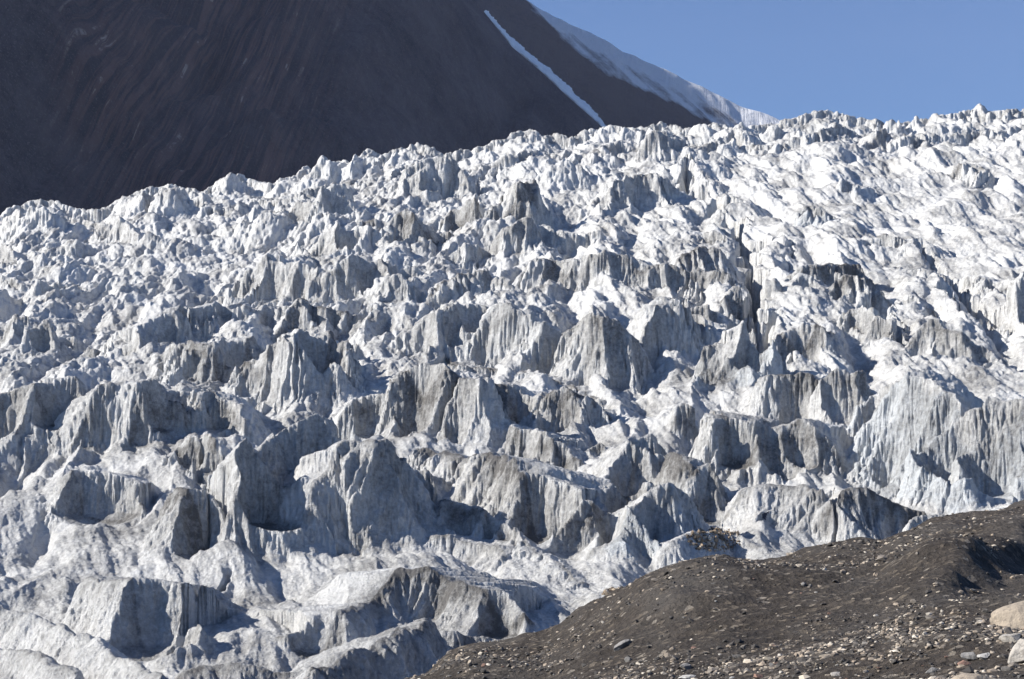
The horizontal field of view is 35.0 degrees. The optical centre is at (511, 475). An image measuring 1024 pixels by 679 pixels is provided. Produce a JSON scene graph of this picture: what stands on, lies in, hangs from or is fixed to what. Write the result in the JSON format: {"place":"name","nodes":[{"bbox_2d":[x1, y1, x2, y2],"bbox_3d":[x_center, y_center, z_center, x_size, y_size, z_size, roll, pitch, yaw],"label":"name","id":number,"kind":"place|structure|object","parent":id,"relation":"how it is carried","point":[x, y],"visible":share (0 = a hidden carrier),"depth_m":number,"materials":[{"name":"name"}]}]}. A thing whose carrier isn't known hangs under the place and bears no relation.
{"place":"outdoors","nodes":[
{"label":"outdoors","id":0,"kind":"place"},
{"bbox_2d":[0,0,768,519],"bbox_3d":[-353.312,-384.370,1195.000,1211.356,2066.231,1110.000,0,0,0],"label":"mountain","id":1,"kind":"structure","parent":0,"point":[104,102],"depth_m":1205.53,"materials":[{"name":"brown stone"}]},
{"bbox_2d":[484,10,605,126],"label":"snow gully","id":2,"kind":"object","parent":1,"relation":"on","point":[559,83],"visible":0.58,"depth_m":1612.21,"materials":[{"name":"white snow"}]},
{"bbox_2d":[0,103,1023,678],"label":"glacier","id":3,"kind":"object","parent":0,"point":[924,225],"visible":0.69,"depth_m":251.24,"materials":[{"name":"white ice"}]},
{"bbox_2d":[0,206,70,244],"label":"ice serac","id":4,"kind":"object","parent":3,"relation":"on","point":[17,222],"visible":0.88,"depth_m":422.75,"materials":[{"name":"white ice"}]},
{"bbox_2d":[0,376,87,444],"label":"ice serac","id":5,"kind":"object","parent":3,"relation":"on","point":[30,412],"visible":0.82,"depth_m":180.92,"materials":[{"name":"white ice"}]},
{"bbox_2d":[13,319,83,353],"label":"ice serac","id":6,"kind":"object","parent":3,"relation":"on","point":[43,338],"visible":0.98,"depth_m":244.90,"materials":[{"name":"white ice"}]},
{"bbox_2d":[23,279,84,298],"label":"ice serac","id":7,"kind":"object","parent":3,"relation":"on","point":[43,287],"visible":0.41,"depth_m":311.14,"materials":[{"name":"white ice"}]},
{"bbox_2d":[43,470,147,525],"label":"ice serac","id":8,"kind":"object","parent":3,"relation":"on","point":[82,497],"visible":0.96,"depth_m":144.80,"materials":[{"name":"white ice"}]},
{"bbox_2d":[63,576,217,661],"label":"ice serac","id":9,"kind":"object","parent":3,"relation":"on","point":[133,618],"visible":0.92,"depth_m":97.52,"materials":[{"name":"white ice"}]},
{"bbox_2d":[119,377,210,450],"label":"ice serac","id":10,"kind":"object","parent":3,"relation":"on","point":[148,407],"visible":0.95,"depth_m":178.47,"materials":[{"name":"white ice"}]},
{"bbox_2d":[146,487,224,559],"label":"ice serac","id":11,"kind":"object","parent":3,"relation":"on","point":[189,523],"visible":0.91,"depth_m":129.95,"materials":[{"name":"grey ice"}]},
{"bbox_2d":[163,301,242,335],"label":"ice serac","id":12,"kind":"object","parent":3,"relation":"on","point":[213,313],"visible":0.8,"depth_m":256.67,"materials":[{"name":"white ice"}]},
{"bbox_2d":[150,336,264,385],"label":"ice serac","id":13,"kind":"object","parent":3,"relation":"on","point":[197,362],"visible":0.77,"depth_m":215.09,"materials":[{"name":"white ice"}]},
{"bbox_2d":[213,413,340,545],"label":"ice serac","id":14,"kind":"object","parent":3,"relation":"on","point":[257,490],"visible":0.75,"depth_m":132.73,"materials":[{"name":"white ice"}]},
{"bbox_2d":[229,329,365,406],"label":"ice serac","id":15,"kind":"object","parent":3,"relation":"on","point":[301,363],"visible":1,"depth_m":201.13,"materials":[{"name":"white ice"}]},
{"bbox_2d":[272,298,356,336],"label":"ice serac","id":16,"kind":"object","parent":3,"relation":"on","point":[302,313],"visible":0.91,"depth_m":255.54,"materials":[{"name":"white ice"}]},
{"bbox_2d":[218,253,419,305],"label":"ice serac","id":17,"kind":"object","parent":3,"relation":"on","point":[270,277],"visible":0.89,"depth_m":284.48,"materials":[{"name":"white ice"}]},
{"bbox_2d":[288,220,376,258],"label":"ice serac","id":18,"kind":"object","parent":3,"relation":"on","point":[336,239],"visible":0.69,"depth_m":329.55,"materials":[{"name":"white ice"}]},
{"bbox_2d":[334,393,385,438],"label":"ice serac","id":19,"kind":"object","parent":3,"relation":"on","point":[360,417],"visible":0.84,"depth_m":182.30,"materials":[{"name":"white ice"}]},
{"bbox_2d":[288,439,447,544],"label":"ice serac","id":20,"kind":"object","parent":3,"relation":"on","point":[380,486],"visible":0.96,"depth_m":132.69,"materials":[{"name":"white ice"}]},
{"bbox_2d":[363,273,425,307],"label":"ice serac","id":21,"kind":"object","parent":3,"relation":"on","point":[399,286],"visible":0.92,"depth_m":269.66,"materials":[{"name":"white ice"}]},
{"bbox_2d":[294,618,497,678],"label":"ice serac","id":22,"kind":"object","parent":3,"relation":"on","point":[418,647],"visible":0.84,"depth_m":78.54,"materials":[{"name":"white ice"}]},
{"bbox_2d":[357,209,451,252],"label":"ice serac","id":23,"kind":"object","parent":3,"relation":"on","point":[410,229],"visible":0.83,"depth_m":329.75,"materials":[{"name":"white ice"}]},
{"bbox_2d":[385,156,475,202],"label":"ice serac","id":24,"kind":"object","parent":3,"relation":"on","point":[422,181],"visible":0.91,"depth_m":403.94,"materials":[{"name":"white ice"}]},
{"bbox_2d":[394,301,488,358],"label":"ice serac","id":25,"kind":"object","parent":3,"relation":"on","point":[450,329],"visible":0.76,"depth_m":230.07,"materials":[{"name":"white ice"}]},
{"bbox_2d":[351,566,535,639],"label":"ice serac","id":26,"kind":"object","parent":3,"relation":"on","point":[480,608],"visible":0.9,"depth_m":103.60,"materials":[{"name":"grey ice"}]},
{"bbox_2d":[448,243,488,265],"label":"ice serac","id":27,"kind":"object","parent":3,"relation":"on","point":[466,254],"visible":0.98,"depth_m":312.94,"materials":[{"name":"white ice"}]},
{"bbox_2d":[422,269,518,309],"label":"ice serac","id":28,"kind":"object","parent":3,"relation":"on","point":[446,291],"visible":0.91,"depth_m":272.22,"materials":[{"name":"white ice"}]},
{"bbox_2d":[435,498,550,559],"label":"ice serac","id":29,"kind":"object","parent":3,"relation":"on","point":[463,519],"visible":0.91,"depth_m":135.88,"materials":[{"name":"grey ice"}]},
{"bbox_2d":[377,362,613,443],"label":"ice serac","id":30,"kind":"object","parent":3,"relation":"on","point":[452,404],"visible":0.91,"depth_m":179.08,"materials":[{"name":"white ice"}]},
{"bbox_2d":[407,447,611,558],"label":"ice serac","id":31,"kind":"object","parent":3,"relation":"on","point":[528,500],"visible":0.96,"depth_m":137.04,"materials":[{"name":"white ice"}]},
{"bbox_2d":[463,302,562,375],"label":"ice serac","id":32,"kind":"object","parent":3,"relation":"on","point":[534,339],"visible":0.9,"depth_m":223.87,"materials":[{"name":"white ice"}]},
{"bbox_2d":[503,416,583,469],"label":"ice serac","id":33,"kind":"object","parent":3,"relation":"on","point":[540,445],"visible":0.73,"depth_m":166.37,"materials":[{"name":"white ice"}]},
{"bbox_2d":[551,312,651,389],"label":"ice serac","id":34,"kind":"object","parent":3,"relation":"on","point":[612,349],"visible":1,"depth_m":212.96,"materials":[{"name":"white ice"}]},
{"bbox_2d":[601,587,618,594],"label":"rubble","id":35,"kind":"object","parent":3,"relation":"on","point":[606,591],"visible":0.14,"depth_m":109.44,"materials":[{"name":"beige stone"}]},
{"bbox_2d":[512,249,737,295],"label":"ice serac","id":36,"kind":"object","parent":3,"relation":"on","point":[626,269],"visible":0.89,"depth_m":278.78,"materials":[{"name":"white ice"}]},
{"bbox_2d":[592,434,666,512],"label":"ice serac","id":37,"kind":"object","parent":3,"relation":"on","point":[631,472],"visible":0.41,"depth_m":149.81,"materials":[{"name":"white ice"}]},
{"bbox_2d":[598,482,703,558],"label":"ice serac","id":38,"kind":"object","parent":3,"relation":"on","point":[654,515],"visible":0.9,"depth_m":129.62,"materials":[{"name":"white ice"}]},
{"bbox_2d":[632,130,691,159],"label":"ice serac","id":39,"kind":"object","parent":3,"relation":"on","point":[657,143],"visible":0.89,"depth_m":434.79,"materials":[{"name":"white ice"}]},
{"bbox_2d":[635,296,711,362],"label":"ice serac","id":40,"kind":"object","parent":3,"relation":"on","point":[672,323],"visible":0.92,"depth_m":222.96,"materials":[{"name":"white ice"}]},
{"bbox_2d":[666,403,698,438],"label":"ice serac","id":41,"kind":"object","parent":3,"relation":"on","point":[681,416],"visible":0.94,"depth_m":178.16,"materials":[{"name":"white ice"}]},
{"bbox_2d":[686,527,740,551],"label":"rubble","id":42,"kind":"object","parent":3,"relation":"on","point":[708,542],"visible":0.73,"depth_m":126.79,"materials":[{"name":"grey stone"}]},
{"bbox_2d":[694,320,786,385],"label":"ice serac","id":43,"kind":"object","parent":3,"relation":"on","point":[737,356],"visible":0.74,"depth_m":207.37,"materials":[{"name":"white ice"}]},
{"bbox_2d":[688,410,852,480],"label":"ice serac","id":44,"kind":"object","parent":3,"relation":"on","point":[743,445],"visible":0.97,"depth_m":159.19,"materials":[{"name":"white ice"}]},
{"bbox_2d":[745,371,819,423],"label":"ice serac","id":45,"kind":"object","parent":3,"relation":"on","point":[785,398],"visible":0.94,"depth_m":189.34,"materials":[{"name":"white ice"}]},
{"bbox_2d":[774,323,835,361],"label":"ice serac","id":46,"kind":"object","parent":3,"relation":"on","point":[808,342],"visible":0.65,"depth_m":224.88,"materials":[{"name":"white ice"}]},
{"bbox_2d":[795,205,833,224],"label":"ice serac","id":47,"kind":"object","parent":3,"relation":"on","point":[811,214],"visible":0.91,"depth_m":336.49,"materials":[{"name":"white ice"}]},
{"bbox_2d":[828,274,891,315],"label":"ice serac","id":48,"kind":"object","parent":3,"relation":"on","point":[844,286],"visible":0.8,"depth_m":260.94,"materials":[{"name":"white ice"}]},
{"bbox_2d":[811,487,925,541],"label":"ice serac","id":49,"kind":"object","parent":3,"relation":"on","point":[851,512],"visible":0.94,"depth_m":134.95,"materials":[{"name":"white ice"}]},
{"bbox_2d":[845,370,968,487],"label":"ice serac","id":50,"kind":"object","parent":3,"relation":"on","point":[890,425],"visible":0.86,"depth_m":157.02,"materials":[{"name":"white ice"}]},
{"bbox_2d":[902,514,944,531],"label":"ice serac","id":51,"kind":"object","parent":3,"relation":"on","point":[914,521],"visible":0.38,"depth_m":133.15,"materials":[{"name":"white ice"}]},
{"bbox_2d":[906,318,1007,367],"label":"ice serac","id":52,"kind":"object","parent":3,"relation":"on","point":[937,335],"visible":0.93,"depth_m":222.18,"materials":[{"name":"white ice"}]},
{"bbox_2d":[900,396,1023,500],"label":"ice serac","id":53,"kind":"object","parent":3,"relation":"on","point":[991,429],"visible":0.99,"depth_m":149.05,"materials":[{"name":"white ice"}]},
{"bbox_2d":[474,0,779,128],"bbox_3d":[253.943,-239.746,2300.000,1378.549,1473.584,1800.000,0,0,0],"label":"snowy ridge","id":54,"kind":"structure","parent":0,"point":[609,83],"depth_m":2209.67,"materials":[{"name":"white snow"}]},
{"bbox_2d":[406,500,1023,678],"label":"moraine","id":55,"kind":"structure","parent":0,"point":[763,622],"depth_m":28.12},
{"bbox_2d":[614,639,629,650],"bbox_3d":[1.892,2.923,27.912,0.335,0.145,0.214,-26,6,-1],"label":"stone","id":56,"kind":"object","parent":55,"relation":"on","point":[620,645],"visible":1,"depth_m":27.85,"materials":[{"name":"grey stone"}]},
{"bbox_2d":[624,657,631,661],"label":"stone","id":57,"kind":"object","parent":55,"relation":"on","point":[627,659],"visible":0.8,"depth_m":26.65,"materials":[{"name":"grey stone"}]},
{"bbox_2d":[680,663,691,669],"bbox_3d":[2.535,2.790,23.664,0.168,0.107,0.168,4,7,15],"label":"stone","id":58,"kind":"object","parent":55,"relation":"on","point":[686,666],"visible":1,"depth_m":23.63,"materials":[{"name":"grey stone"}]},
{"bbox_2d":[678,675,695,678],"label":"stone","id":59,"kind":"object","parent":55,"relation":"on","point":[686,676],"visible":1,"depth_m":22.82,"materials":[{"name":"white stone"}]},
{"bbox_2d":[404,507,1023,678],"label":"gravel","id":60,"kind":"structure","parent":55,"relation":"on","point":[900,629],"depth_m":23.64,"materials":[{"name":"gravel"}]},
{"bbox_2d":[830,672,839,675],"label":"stone","id":61,"kind":"object","parent":60,"relation":"on","point":[835,673],"visible":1,"depth_m":19.35,"materials":[{"name":"white stone"}]},
{"bbox_2d":[753,674,763,677],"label":"stone","id":62,"kind":"object","parent":55,"relation":"on","point":[757,676],"visible":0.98,"depth_m":20.78,"materials":[{"name":"stone"}]},
{"bbox_2d":[925,667,937,673],"bbox_3d":[4.662,2.170,18.009,0.153,0.090,0.140,0,6,15],"label":"stone","id":63,"kind":"object","parent":55,"relation":"on","point":[931,670],"visible":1,"depth_m":17.96,"materials":[{"name":"grey stone"}]},
{"bbox_2d":[957,660,970,664],"bbox_3d":[5.001,2.082,17.934,0.146,0.090,0.162,-18,1,14],"label":"stone","id":64,"kind":"object","parent":55,"relation":"on","point":[963,662],"visible":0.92,"depth_m":17.89,"materials":[{"name":"stone"}]},
{"bbox_2d":[960,652,976,659],"bbox_3d":[5.105,2.009,18.112,0.187,0.093,0.135,0,0,28],"label":"stone","id":65,"kind":"object","parent":55,"relation":"on","point":[969,655],"visible":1,"depth_m":18.07,"materials":[{"name":"grey stone"}]},
{"bbox_2d":[951,673,995,678],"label":"boulder","id":66,"kind":"object","parent":55,"relation":"on","point":[969,676],"visible":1,"depth_m":15.10,"materials":[{"name":"beige stone"}]},
{"bbox_2d":[977,653,989,658],"bbox_3d":[5.223,2.002,17.985,0.130,0.081,0.123,0,0,28],"label":"stone","id":67,"kind":"object","parent":55,"relation":"on","point":[984,655],"visible":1,"depth_m":17.96,"materials":[{"name":"white stone"}]},
{"bbox_2d":[990,601,1023,628],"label":"boulder","id":68,"kind":"object","parent":55,"relation":"on","point":[1011,615],"visible":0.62,"depth_m":19.79,"materials":[{"name":"beige stone"}]},
{"bbox_2d":[1001,666,1013,670],"bbox_3d":[5.159,2.021,16.900,0.148,0.083,0.125,0,0,45],"label":"stone","id":69,"kind":"object","parent":55,"relation":"on","point":[1005,668],"visible":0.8,"depth_m":16.86,"materials":[{"name":"grey stone"}]},
{"bbox_2d":[999,633,1020,641],"bbox_3d":[5.687,1.858,18.480,0.245,0.136,0.259,0,0,37],"label":"boulder","id":70,"kind":"object","parent":55,"relation":"on","point":[1014,637],"visible":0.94,"depth_m":18.39,"materials":[{"name":"grey stone"}]},
{"bbox_2d":[1008,638,1023,663],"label":"boulder","id":71,"kind":"object","parent":55,"relation":"on","point":[1016,654],"visible":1,"depth_m":17.31,"materials":[{"name":"white stone"}]},
{"bbox_2d":[527,0,1023,123],"label":"sky","id":72,"kind":"structure","parent":0,"point":[882,60],"materials":[{"name":"blue"}]}
]}

